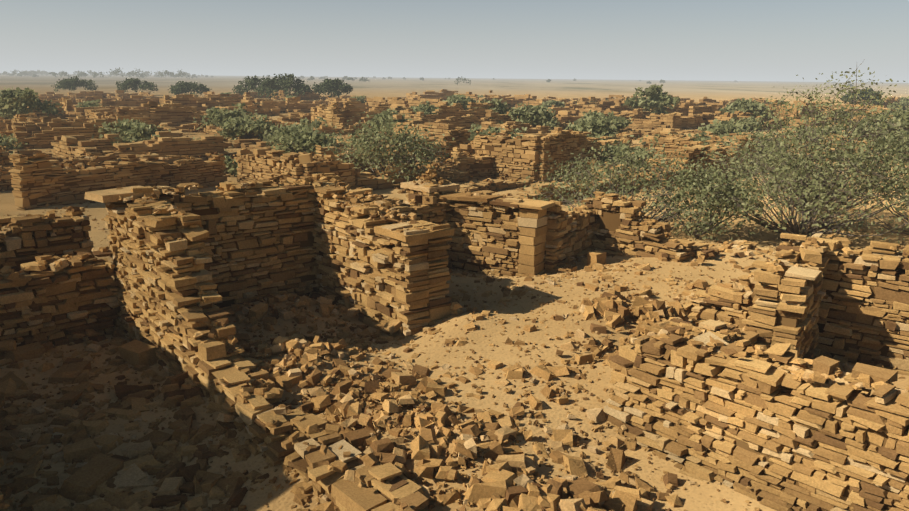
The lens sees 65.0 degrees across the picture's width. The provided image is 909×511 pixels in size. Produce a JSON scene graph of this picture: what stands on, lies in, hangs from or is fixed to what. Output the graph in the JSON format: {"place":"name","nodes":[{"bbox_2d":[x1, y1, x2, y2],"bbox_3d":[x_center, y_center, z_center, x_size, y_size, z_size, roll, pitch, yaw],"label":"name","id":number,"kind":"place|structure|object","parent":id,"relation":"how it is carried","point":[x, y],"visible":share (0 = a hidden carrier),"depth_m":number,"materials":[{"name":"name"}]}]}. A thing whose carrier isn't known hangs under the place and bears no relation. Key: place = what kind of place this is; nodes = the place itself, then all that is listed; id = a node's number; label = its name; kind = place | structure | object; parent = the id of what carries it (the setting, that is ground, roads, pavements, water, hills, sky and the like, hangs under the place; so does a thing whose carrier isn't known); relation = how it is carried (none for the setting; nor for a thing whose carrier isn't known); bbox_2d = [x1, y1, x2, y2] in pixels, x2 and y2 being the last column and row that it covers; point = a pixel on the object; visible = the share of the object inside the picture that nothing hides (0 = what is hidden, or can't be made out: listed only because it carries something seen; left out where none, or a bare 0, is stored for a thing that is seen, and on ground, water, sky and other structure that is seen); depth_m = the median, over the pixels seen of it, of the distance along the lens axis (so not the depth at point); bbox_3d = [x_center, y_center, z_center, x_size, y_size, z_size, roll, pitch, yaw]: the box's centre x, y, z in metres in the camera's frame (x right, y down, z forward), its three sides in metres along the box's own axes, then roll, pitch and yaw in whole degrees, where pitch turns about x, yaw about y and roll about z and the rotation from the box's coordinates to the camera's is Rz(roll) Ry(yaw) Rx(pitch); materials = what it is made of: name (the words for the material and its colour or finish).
{"place":"outdoors","nodes":[
{"label":"outdoors","id":0,"kind":"place"},
{"bbox_2d":[0,73,908,510],"bbox_3d":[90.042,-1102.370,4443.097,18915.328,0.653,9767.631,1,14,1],"label":"ground","id":1,"kind":"structure","parent":0,"point":[692,497],"depth_m":12.33,"materials":[{"name":"beige sand"}]},
{"bbox_2d":[0,67,886,103],"bbox_3d":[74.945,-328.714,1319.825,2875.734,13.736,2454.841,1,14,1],"label":"tree foliage","id":2,"kind":"object","parent":1,"relation":"on","point":[268,86],"visible":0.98,"depth_m":147.29,"materials":[{"name":"green plant"}]},
{"bbox_2d":[0,89,900,210],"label":"distant ruins","id":3,"kind":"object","parent":1,"relation":"on","point":[66,136],"visible":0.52,"depth_m":40.11,"materials":[{"name":"brown stone"}]},
{"bbox_2d":[0,93,908,510],"bbox_3d":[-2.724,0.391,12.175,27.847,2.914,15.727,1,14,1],"label":"stone walls","id":4,"kind":"structure","parent":1,"relation":"on","point":[418,299],"depth_m":11.50,"materials":[{"name":"stone"}]},
{"bbox_2d":[0,99,908,510],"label":"fallen stones","id":5,"kind":"object","parent":1,"relation":"on","point":[110,479],"visible":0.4,"depth_m":9.64,"materials":[{"name":"stone"}]},
{"bbox_2d":[0,59,908,252],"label":"shrub","id":6,"kind":"object","parent":1,"relation":"on","point":[299,135],"depth_m":21.77,"materials":[{"name":"green plant"}]},
{"bbox_2d":[0,0,908,82],"label":"sky","id":7,"kind":"structure","parent":0,"point":[687,40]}
]}

